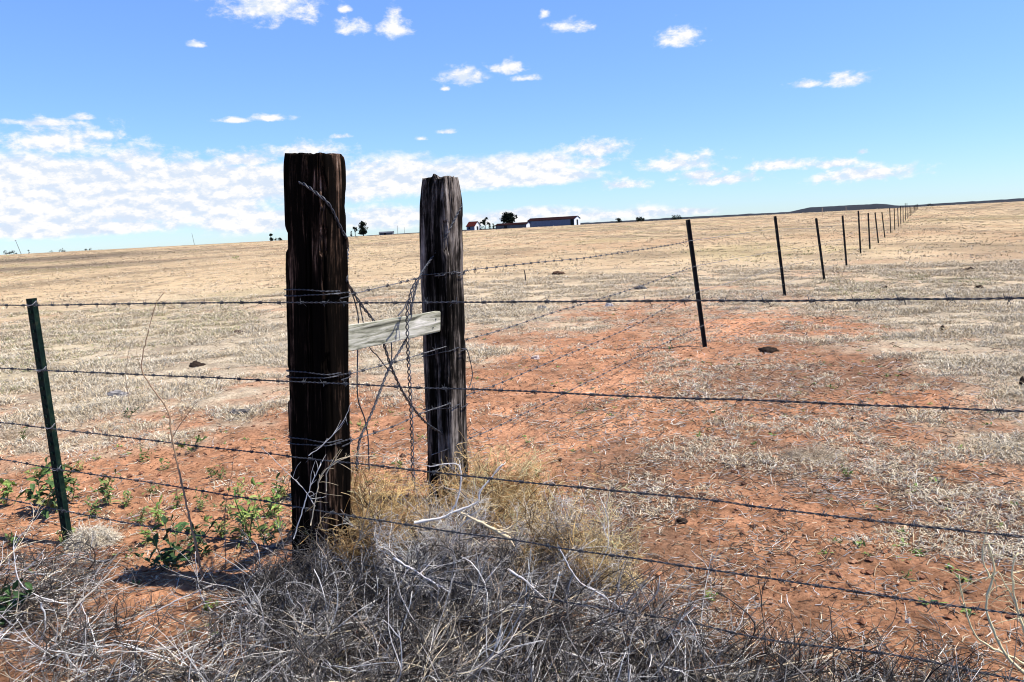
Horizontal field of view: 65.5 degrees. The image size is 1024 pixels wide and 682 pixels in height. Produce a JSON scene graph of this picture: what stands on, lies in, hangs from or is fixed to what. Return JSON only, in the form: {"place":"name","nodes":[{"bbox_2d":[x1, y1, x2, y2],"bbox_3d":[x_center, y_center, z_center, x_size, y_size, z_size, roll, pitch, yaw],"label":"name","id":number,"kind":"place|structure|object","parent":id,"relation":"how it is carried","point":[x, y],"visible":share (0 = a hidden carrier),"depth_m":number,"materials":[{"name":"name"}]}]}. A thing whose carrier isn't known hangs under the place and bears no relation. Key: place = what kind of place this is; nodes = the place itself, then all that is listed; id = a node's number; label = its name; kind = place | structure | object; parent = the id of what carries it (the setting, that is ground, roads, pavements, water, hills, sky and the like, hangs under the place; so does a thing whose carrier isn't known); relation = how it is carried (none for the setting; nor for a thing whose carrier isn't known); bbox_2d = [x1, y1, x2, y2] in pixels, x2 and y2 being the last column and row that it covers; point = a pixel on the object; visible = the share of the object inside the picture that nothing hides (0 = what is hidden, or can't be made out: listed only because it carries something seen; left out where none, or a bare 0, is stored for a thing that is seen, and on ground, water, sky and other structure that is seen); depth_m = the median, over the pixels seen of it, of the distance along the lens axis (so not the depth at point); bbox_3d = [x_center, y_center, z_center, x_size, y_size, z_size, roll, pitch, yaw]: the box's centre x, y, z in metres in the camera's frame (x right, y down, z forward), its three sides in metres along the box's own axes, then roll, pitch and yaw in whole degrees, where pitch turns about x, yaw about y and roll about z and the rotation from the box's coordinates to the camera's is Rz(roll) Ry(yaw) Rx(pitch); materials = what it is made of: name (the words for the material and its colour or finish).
{"place":"outdoors","nodes":[
{"label":"outdoors","id":0,"kind":"place"},
{"bbox_2d":[262,448,325,503],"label":"dead branch","id":1,"kind":"object","parent":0,"point":[294,479],"visible":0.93,"depth_m":3.46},
{"bbox_2d":[0,201,1023,681],"bbox_3d":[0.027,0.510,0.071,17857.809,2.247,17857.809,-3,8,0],"label":"ground","id":2,"kind":"structure","parent":0,"point":[510,431],"depth_m":6.80,"materials":[{"name":"soil"}]},
{"bbox_2d":[0,478,19,506],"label":"leafy weed","id":3,"kind":"object","parent":2,"relation":"on","point":[7,483],"visible":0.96,"depth_m":5.18,"materials":[{"name":"green plant"}]},
{"bbox_2d":[2,528,21,546],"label":"leafy weed","id":4,"kind":"object","parent":2,"relation":"on","point":[11,539],"visible":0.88,"depth_m":4.43,"materials":[{"name":"green plant"}]},
{"bbox_2d":[0,578,33,624],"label":"leafy weed","id":5,"kind":"object","parent":2,"relation":"on","point":[15,593],"visible":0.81,"depth_m":3.53,"materials":[{"name":"green plant"}]},
{"bbox_2d":[0,424,45,441],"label":"grass tussock","id":6,"kind":"object","parent":2,"relation":"on","point":[28,432],"depth_m":7.11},
{"bbox_2d":[14,442,45,453],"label":"grass tussock","id":7,"kind":"object","parent":2,"relation":"on","point":[22,449],"depth_m":6.54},
{"bbox_2d":[22,602,45,649],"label":"dead branch","id":8,"kind":"object","parent":2,"relation":"on","point":[41,607],"visible":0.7,"depth_m":3.27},
{"bbox_2d":[10,456,79,518],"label":"leafy weed","id":9,"kind":"object","parent":2,"relation":"on","point":[52,502],"visible":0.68,"depth_m":4.97,"materials":[{"name":"green plant"}]},
{"bbox_2d":[26,298,71,540],"bbox_3d":[-2.517,0.528,4.366,0.081,1.529,0.070,-1,8,27],"label":"post","id":10,"kind":"object","parent":2,"relation":"on","point":[47,402],"visible":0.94,"depth_m":4.36,"materials":[{"name":"metal"}]},
{"bbox_2d":[56,530,72,545],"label":"leafy weed","id":11,"kind":"object","parent":2,"relation":"on","point":[60,537],"visible":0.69,"depth_m":4.42,"materials":[{"name":"green plant"}]},
{"bbox_2d":[49,476,82,501],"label":"leafy weed","id":12,"kind":"object","parent":2,"relation":"on","point":[77,488],"visible":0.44,"depth_m":5.08,"materials":[{"name":"green plant"}]},
{"bbox_2d":[81,495,101,518],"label":"leafy weed","id":13,"kind":"object","parent":2,"relation":"on","point":[91,510],"visible":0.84,"depth_m":4.85,"materials":[{"name":"green plant"}]},
{"bbox_2d":[59,519,125,553],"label":"grass tussock","id":14,"kind":"object","parent":2,"relation":"on","point":[101,535],"depth_m":4.41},
{"bbox_2d":[90,469,121,504],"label":"leafy weed","id":15,"kind":"object","parent":2,"relation":"on","point":[105,493],"visible":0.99,"depth_m":5.02,"materials":[{"name":"green plant"}]},
{"bbox_2d":[107,390,129,397],"bbox_3d":[-4.300,0.609,8.716,0.282,0.151,0.140,-3,8,0],"label":"wood chunk","id":16,"kind":"object","parent":2,"relation":"on","point":[119,392],"visible":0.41,"depth_m":8.67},
{"bbox_2d":[38,585,211,659],"bbox_3d":[-1.619,1.185,3.396,0.722,0.110,0.144,-9,10,-38],"label":"dead branch","id":17,"kind":"object","parent":2,"relation":"on","point":[146,611],"visible":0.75,"depth_m":3.45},
{"bbox_2d":[120,490,133,507],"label":"leafy weed","id":18,"kind":"object","parent":2,"relation":"on","point":[124,495],"visible":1,"depth_m":5.02,"materials":[{"name":"green plant"}]},
{"bbox_2d":[127,506,148,524],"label":"leafy weed","id":19,"kind":"object","parent":2,"relation":"on","point":[141,517],"visible":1,"depth_m":4.67,"materials":[{"name":"green plant"}]},
{"bbox_2d":[139,445,155,461],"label":"leafy weed","id":20,"kind":"object","parent":2,"relation":"on","point":[141,454],"visible":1,"depth_m":6.11,"materials":[{"name":"green plant"}]},
{"bbox_2d":[139,526,155,545],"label":"leafy weed","id":21,"kind":"object","parent":2,"relation":"on","point":[149,532],"visible":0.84,"depth_m":4.38,"materials":[{"name":"green plant"}]},
{"bbox_2d":[142,484,159,494],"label":"leafy weed","id":22,"kind":"object","parent":2,"relation":"on","point":[150,490],"visible":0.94,"depth_m":5.27,"materials":[{"name":"green plant"}]},
{"bbox_2d":[149,494,167,524],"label":"leafy weed","id":23,"kind":"object","parent":2,"relation":"on","point":[158,512],"visible":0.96,"depth_m":4.65,"materials":[{"name":"green plant"}]},
{"bbox_2d":[158,457,169,470],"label":"leafy weed","id":24,"kind":"object","parent":2,"relation":"on","point":[161,460],"visible":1,"depth_m":5.87,"materials":[{"name":"green plant"}]},
{"bbox_2d":[127,293,205,586],"bbox_3d":[-1.590,0.483,3.704,0.301,1.422,0.095,-5,8,-11],"label":"dry stalk","id":25,"kind":"object","parent":2,"relation":"on","point":[190,521],"visible":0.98,"depth_m":3.72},
{"bbox_2d":[133,514,220,569],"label":"leafy weed","id":26,"kind":"object","parent":2,"relation":"on","point":[165,558],"visible":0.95,"depth_m":4.06,"materials":[{"name":"green plant"}]},
{"bbox_2d":[168,489,185,506],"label":"leafy weed","id":27,"kind":"object","parent":2,"relation":"on","point":[179,498],"visible":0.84,"depth_m":4.98,"materials":[{"name":"green plant"}]},
{"bbox_2d":[177,435,206,451],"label":"leafy weed","id":28,"kind":"object","parent":2,"relation":"on","point":[196,441],"visible":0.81,"depth_m":6.34,"materials":[{"name":"green plant"}]},
{"bbox_2d":[174,524,212,556],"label":"leafy weed","id":29,"kind":"object","parent":2,"relation":"on","point":[204,550],"visible":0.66,"depth_m":4.17,"materials":[{"name":"green plant"}]},
{"bbox_2d":[189,360,205,367],"bbox_3d":[-4.226,0.339,10.697,0.223,0.162,0.174,-3,8,0],"label":"dung pat","id":30,"kind":"object","parent":2,"relation":"on","point":[194,364],"visible":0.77,"depth_m":10.65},
{"bbox_2d":[193,488,208,510],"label":"leafy weed","id":31,"kind":"object","parent":2,"relation":"on","point":[201,505],"visible":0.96,"depth_m":4.91,"materials":[{"name":"green plant"}]},
{"bbox_2d":[201,597,218,612],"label":"leafy weed","id":32,"kind":"object","parent":2,"relation":"on","point":[205,607],"visible":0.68,"depth_m":3.52,"materials":[{"name":"green plant"}]},
{"bbox_2d":[205,519,229,537],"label":"leafy weed","id":33,"kind":"object","parent":2,"relation":"on","point":[222,533],"visible":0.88,"depth_m":4.37,"materials":[{"name":"green plant"}]},
{"bbox_2d":[211,463,226,478],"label":"leafy weed","id":34,"kind":"object","parent":2,"relation":"on","point":[217,473],"visible":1,"depth_m":5.51,"materials":[{"name":"green plant"}]},
{"bbox_2d":[220,500,235,518],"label":"leafy weed","id":35,"kind":"object","parent":2,"relation":"on","point":[229,511],"visible":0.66,"depth_m":4.71,"materials":[{"name":"green plant"}]},
{"bbox_2d":[211,452,246,578],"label":"dry stalk","id":36,"kind":"object","parent":2,"relation":"on","point":[224,515],"visible":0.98,"depth_m":3.81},
{"bbox_2d":[227,477,247,498],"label":"leafy weed","id":37,"kind":"object","parent":2,"relation":"on","point":[237,490],"visible":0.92,"depth_m":5.09,"materials":[{"name":"green plant"}]},
{"bbox_2d":[230,409,249,415],"bbox_3d":[-2.573,0.707,7.586,0.238,0.134,0.094,-3,8,0],"label":"wood chunk","id":38,"kind":"object","parent":2,"relation":"on","point":[234,411],"visible":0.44,"depth_m":7.55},
{"bbox_2d":[228,489,260,547],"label":"leafy weed","id":39,"kind":"object","parent":2,"relation":"on","point":[241,515],"visible":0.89,"depth_m":4.27,"materials":[{"name":"green plant"}]},
{"bbox_2d":[245,504,280,545],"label":"leafy weed","id":40,"kind":"object","parent":2,"relation":"on","point":[263,526],"visible":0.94,"depth_m":4.24,"materials":[{"name":"green plant"}]},
{"bbox_2d":[249,477,291,518],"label":"leafy weed","id":41,"kind":"object","parent":2,"relation":"on","point":[269,505],"visible":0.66,"depth_m":4.68,"materials":[{"name":"green plant"}]},
{"bbox_2d":[266,494,291,531],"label":"leafy weed","id":42,"kind":"object","parent":2,"relation":"on","point":[272,514],"visible":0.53,"depth_m":4.45,"materials":[{"name":"green plant"}]},
{"bbox_2d":[271,470,290,500],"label":"leafy weed","id":43,"kind":"object","parent":2,"relation":"on","point":[280,488],"visible":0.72,"depth_m":4.96,"materials":[{"name":"green plant"}]},
{"bbox_2d":[236,518,374,631],"bbox_3d":[-0.887,0.994,3.462,0.610,0.402,0.624,-3,8,0],"label":"tumbleweed","id":44,"kind":"object","parent":2,"relation":"on","point":[281,572],"visible":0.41,"depth_m":3.39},
{"bbox_2d":[293,402,351,538],"bbox_3d":[-0.811,0.558,3.403,0.285,0.589,0.124,-6,8,-19],"label":"dead branch","id":45,"kind":"object","parent":44,"relation":"on","point":[316,473],"visible":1,"depth_m":3.41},
{"bbox_2d":[310,445,402,524],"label":"dead branch","id":46,"kind":"object","parent":44,"relation":"on","point":[328,468],"visible":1,"depth_m":3.40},
{"bbox_2d":[283,152,350,581],"bbox_3d":[-0.874,0.294,3.604,0.246,2.240,0.179,5,9,26],"label":"timber post","id":47,"kind":"object","parent":2,"relation":"on","point":[317,333],"visible":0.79,"depth_m":3.49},
{"bbox_2d":[284,289,349,298],"bbox_3d":[-0.864,-0.213,3.535,0.268,0.055,0.194,1,9,27],"label":"wire coil","id":48,"kind":"object","parent":47,"relation":"attached to","point":[316,294],"visible":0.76,"depth_m":3.45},
{"bbox_2d":[286,369,350,379],"bbox_3d":[-0.870,0.146,3.585,0.268,0.055,0.194,1,9,27],"label":"wire coil","id":49,"kind":"object","parent":47,"relation":"attached to","point":[287,376],"visible":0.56,"depth_m":3.50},
{"bbox_2d":[287,435,351,446],"bbox_3d":[-0.875,0.446,3.627,0.268,0.055,0.194,1,9,27],"label":"wire coil","id":50,"kind":"object","parent":47,"relation":"attached to","point":[319,441],"visible":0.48,"depth_m":3.55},
{"bbox_2d":[298,181,442,434],"bbox_3d":[-0.618,-0.036,4.028,0.164,1.483,1.226,0,8,19],"label":"brace wire","id":51,"kind":"object","parent":47,"relation":"attached to","point":[321,197],"visible":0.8,"depth_m":3.86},
{"bbox_2d":[359,303,393,372],"bbox_3d":[-0.693,-0.012,4.082,0.006,0.404,0.256,1,9,25],"label":"loose wire","id":52,"kind":"object","parent":51,"relation":"attached to","point":[369,347],"visible":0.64,"depth_m":4.04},
{"bbox_2d":[0,421,1023,541],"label":"barbed wire","id":53,"kind":"object","parent":47,"relation":"attached to","point":[1005,535],"visible":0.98,"depth_m":2.93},
{"bbox_2d":[0,367,1023,416],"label":"barbed wire","id":54,"kind":"object","parent":47,"relation":"attached to","point":[943,408],"visible":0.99,"depth_m":2.89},
{"bbox_2d":[0,293,1023,308],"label":"barbed wire","id":55,"kind":"object","parent":47,"relation":"attached to","point":[1009,298],"visible":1,"depth_m":2.83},
{"bbox_2d":[0,458,1023,616],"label":"barbed wire","id":56,"kind":"object","parent":47,"relation":"attached to","point":[711,569],"visible":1,"depth_m":2.97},
{"bbox_2d":[0,497,1023,681],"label":"barbed wire","id":57,"kind":"object","parent":47,"relation":"attached to","point":[804,644],"visible":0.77,"depth_m":2.94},
{"bbox_2d":[331,210,898,296],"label":"barbed wire","id":58,"kind":"object","parent":47,"relation":"attached to","point":[414,278],"visible":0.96,"depth_m":5.57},
{"bbox_2d":[351,291,369,470],"bbox_3d":[-0.748,0.202,3.925,0.007,0.915,0.064,1,9,25],"label":"loose wire","id":59,"kind":"object","parent":58,"relation":"hanging from","point":[357,388],"visible":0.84,"depth_m":3.90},
{"bbox_2d":[405,278,418,490],"bbox_3d":[-0.500,0.229,4.146,0.021,1.101,0.192,1,9,25],"label":"twisted stay","id":60,"kind":"object","parent":58,"relation":"attached to","point":[413,286],"visible":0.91,"depth_m":4.09,"materials":[{"name":"metal"}]},
{"bbox_2d":[397,300,411,320],"bbox_3d":[-0.544,-0.150,4.043,0.007,0.108,0.132,1,9,25],"label":"loose wire","id":61,"kind":"object","parent":60,"relation":"attached to","point":[404,308],"visible":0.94,"depth_m":4.07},
{"bbox_2d":[317,211,912,446],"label":"barbed wire","id":62,"kind":"object","parent":47,"relation":"attached to","point":[406,420],"visible":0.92,"depth_m":5.62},
{"bbox_2d":[323,653,347,679],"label":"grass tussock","id":63,"kind":"object","parent":2,"relation":"on","point":[337,665],"depth_m":2.96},
{"bbox_2d":[358,221,367,235],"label":"tree","id":64,"kind":"object","parent":2,"relation":"on","point":[363,230],"visible":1,"depth_m":449.27,"materials":[{"name":"green plant"}]},
{"bbox_2d":[287,445,464,578],"bbox_3d":[-0.682,0.798,3.870,0.816,0.655,0.855,0,9,23],"label":"tumbleweed","id":65,"kind":"object","parent":2,"relation":"on","point":[361,499],"visible":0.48,"depth_m":3.74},
{"bbox_2d":[379,231,393,234],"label":"shed","id":66,"kind":"structure","parent":2,"relation":"on","point":[387,233],"depth_m":448.59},
{"bbox_2d":[419,174,468,507],"bbox_3d":[-0.394,0.143,4.678,0.205,2.203,0.199,4,9,29],"label":"timber post","id":67,"kind":"object","parent":2,"relation":"on","point":[440,201],"visible":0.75,"depth_m":4.57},
{"bbox_2d":[349,311,440,351],"bbox_3d":[-0.616,-0.057,4.102,0.047,0.121,0.948,5,9,24],"label":"brace board","id":68,"kind":"object","parent":67,"relation":"attached to","point":[375,333],"visible":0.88,"depth_m":4.05,"materials":[{"name":"wood"}]},
{"bbox_2d":[355,204,462,470],"bbox_3d":[-0.563,-0.081,4.237,0.122,1.279,1.055,2,9,31],"label":"brace wire","id":69,"kind":"object","parent":67,"relation":"attached to","point":[395,357],"visible":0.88,"depth_m":4.13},
{"bbox_2d":[332,213,901,377],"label":"barbed wire","id":70,"kind":"object","parent":67,"relation":"attached to","point":[422,353],"visible":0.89,"depth_m":5.64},
{"bbox_2d":[432,220,902,454],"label":"barbed wire","id":71,"kind":"object","parent":67,"relation":"attached to","point":[520,415],"visible":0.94,"depth_m":6.40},
{"bbox_2d":[360,468,531,617],"bbox_3d":[-0.300,0.869,3.581,0.796,0.555,0.785,-3,8,0],"label":"tumbleweed","id":72,"kind":"object","parent":2,"relation":"on","point":[447,541],"visible":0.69,"depth_m":3.48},
{"bbox_2d":[413,457,505,523],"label":"dead branch","id":73,"kind":"object","parent":72,"relation":"on","point":[448,514],"visible":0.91,"depth_m":3.40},
{"bbox_2d":[461,512,514,545],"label":"dead branch","id":74,"kind":"object","parent":72,"relation":"on","point":[499,531],"visible":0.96,"depth_m":3.39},
{"bbox_2d":[466,221,480,230],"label":"farmhouse","id":75,"kind":"object","parent":2,"relation":"on","point":[474,225],"visible":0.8,"depth_m":448.53,"materials":[{"name":"paint"}]},
{"bbox_2d":[479,217,490,229],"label":"tree","id":76,"kind":"object","parent":2,"relation":"on","point":[483,222],"visible":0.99,"depth_m":449.79,"materials":[{"name":"green plant"}]},
{"bbox_2d":[429,429,571,533],"bbox_3d":[-0.067,0.744,4.552,0.843,0.517,0.852,-3,8,0],"label":"tumbleweed","id":77,"kind":"object","parent":2,"relation":"on","point":[501,496],"visible":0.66,"depth_m":4.50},
{"bbox_2d":[499,212,517,222],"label":"tree","id":78,"kind":"object","parent":2,"relation":"on","point":[507,217],"visible":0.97,"depth_m":459.34,"materials":[{"name":"green plant"}]},
{"bbox_2d":[0,476,1023,681],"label":"dead brush","id":79,"kind":"object","parent":2,"relation":"on","point":[469,667],"visible":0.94,"depth_m":3.00,"materials":[{"name":"plant"}]},
{"bbox_2d":[157,641,187,664],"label":"dead branch","id":80,"kind":"object","parent":79,"relation":"on","point":[162,645],"visible":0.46,"depth_m":3.04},
{"bbox_2d":[393,556,450,592],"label":"dead branch","id":81,"kind":"object","parent":79,"relation":"on","point":[404,565],"visible":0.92,"depth_m":3.21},
{"bbox_2d":[507,568,558,612],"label":"dead branch","id":82,"kind":"object","parent":79,"relation":"on","point":[515,574],"visible":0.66,"depth_m":3.16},
{"bbox_2d":[558,546,638,618],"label":"dead branch","id":83,"kind":"object","parent":79,"relation":"on","point":[602,595],"visible":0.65,"depth_m":3.12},
{"bbox_2d":[774,611,805,681],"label":"dark stalk","id":84,"kind":"object","parent":79,"relation":"on","point":[794,644],"visible":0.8,"depth_m":2.64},
{"bbox_2d":[805,593,834,681],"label":"dark stalk","id":85,"kind":"object","parent":79,"relation":"on","point":[832,642],"visible":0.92,"depth_m":2.60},
{"bbox_2d":[823,626,856,681],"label":"dark stalk","id":86,"kind":"object","parent":79,"relation":"on","point":[850,651],"visible":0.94,"depth_m":2.59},
{"bbox_2d":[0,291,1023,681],"bbox_3d":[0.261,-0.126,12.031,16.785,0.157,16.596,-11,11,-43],"label":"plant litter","id":87,"kind":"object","parent":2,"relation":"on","point":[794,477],"visible":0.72,"depth_m":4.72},
{"bbox_2d":[0,295,1023,681],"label":"soil clods","id":88,"kind":"object","parent":2,"relation":"on","point":[854,561],"visible":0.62,"depth_m":4.39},
{"bbox_2d":[495,222,529,228],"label":"shed","id":89,"kind":"structure","parent":2,"relation":"on","point":[513,225],"depth_m":447.43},
{"bbox_2d":[24,314,1021,677],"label":"green sprouts","id":90,"kind":"object","parent":2,"relation":"on","point":[698,434],"visible":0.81,"depth_m":4.73,"materials":[{"name":"green plant"}]},
{"bbox_2d":[527,216,579,226],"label":"metal barn","id":91,"kind":"structure","parent":2,"relation":"on","point":[556,221],"depth_m":445.29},
{"bbox_2d":[495,466,657,595],"bbox_3d":[0.278,0.863,3.790,0.785,0.458,0.777,-3,8,0],"label":"tumbleweed","id":92,"kind":"object","parent":2,"relation":"on","point":[551,531],"visible":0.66,"depth_m":3.73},
{"bbox_2d":[591,562,649,594],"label":"grass tussock","id":93,"kind":"object","parent":2,"relation":"on","point":[626,577],"depth_m":3.54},
{"bbox_2d":[560,650,716,679],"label":"dead branch","id":94,"kind":"object","parent":2,"relation":"on","point":[595,662],"visible":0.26,"depth_m":2.80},
{"bbox_2d":[676,517,687,523],"bbox_3d":[0.912,0.977,4.286,0.065,0.061,0.045,2,10,34],"label":"dung pat","id":95,"kind":"object","parent":2,"relation":"on","point":[678,520],"visible":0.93,"depth_m":4.27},
{"bbox_2d":[686,219,706,346],"bbox_3d":[2.333,-0.671,10.060,0.057,1.725,0.056,-13,9,-23],"label":"post","id":96,"kind":"object","parent":2,"relation":"on","point":[696,281],"visible":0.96,"depth_m":10.04,"materials":[{"name":"metal"}]},
{"bbox_2d":[758,346,778,352],"bbox_3d":[3.079,0.126,9.570,0.239,0.119,0.174,-3,8,0],"label":"dung pat","id":97,"kind":"object","parent":2,"relation":"on","point":[767,349],"visible":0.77,"depth_m":9.53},
{"bbox_2d":[774,216,785,295],"bbox_3d":[5.299,-1.622,15.749,0.057,1.694,0.057,-13,9,-23],"label":"post","id":98,"kind":"object","parent":2,"relation":"on","point":[779,255],"visible":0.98,"depth_m":15.73,"materials":[{"name":"metal"}]},
{"bbox_2d":[778,438,850,463],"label":"grass tussock","id":99,"kind":"object","parent":2,"relation":"on","point":[806,452],"depth_m":5.25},
{"bbox_2d":[815,218,825,279],"bbox_3d":[7.370,-2.147,19.048,0.057,1.586,0.056,-14,9,-22],"label":"post","id":100,"kind":"object","parent":2,"relation":"on","point":[819,245],"visible":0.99,"depth_m":19.03,"materials":[{"name":"metal"}]},
{"bbox_2d":[842,215,846,264],"bbox_3d":[9.914,-2.937,23.760,0.196,1.608,0.054,-3,8,0],"label":"post","id":101,"kind":"object","parent":2,"relation":"on","point":[844,240],"visible":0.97,"depth_m":23.73,"materials":[{"name":"metal"}]},
{"bbox_2d":[840,464,853,478],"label":"leafy weed","id":102,"kind":"object","parent":2,"relation":"on","point":[845,471],"visible":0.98,"depth_m":4.79,"materials":[{"name":"green plant"}]},
{"bbox_2d":[857,211,860,252],"bbox_3d":[13.228,-4.099,30.345,0.171,1.721,0.060,-3,8,0],"label":"post","id":103,"kind":"object","parent":2,"relation":"on","point":[859,231],"visible":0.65,"depth_m":30.32,"materials":[{"name":"metal"}]},
{"bbox_2d":[867,213,870,248],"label":"post","id":104,"kind":"object","parent":2,"relation":"on","point":[869,231],"visible":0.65,"depth_m":33.59,"materials":[{"name":"metal"}]},
{"bbox_2d":[929,567,1023,664],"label":"dry stalk","id":105,"kind":"object","parent":2,"relation":"on","point":[988,645],"visible":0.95,"depth_m":2.55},
{"bbox_2d":[959,515,1023,674],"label":"dry stalk","id":106,"kind":"object","parent":2,"relation":"on","point":[992,575],"visible":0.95,"depth_m":2.49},
{"bbox_2d":[981,551,1023,633],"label":"dry stalk","id":107,"kind":"object","parent":2,"relation":"on","point":[1015,602],"visible":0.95,"depth_m":2.45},
{"bbox_2d":[0,201,1023,580],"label":"dry grass","id":108,"kind":"structure","parent":0,"point":[80,333],"depth_m":12.34,"materials":[{"name":"plant"}]},
{"bbox_2d":[0,0,1023,254],"label":"sky","id":109,"kind":"structure","parent":0,"point":[124,124],"materials":[{"name":"blue"}]},
{"bbox_2d":[348,198,1023,236],"bbox_3d":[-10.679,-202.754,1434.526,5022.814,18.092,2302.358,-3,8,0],"label":"hills","id":110,"kind":"structure","parent":0,"point":[844,208],"depth_m":1225.61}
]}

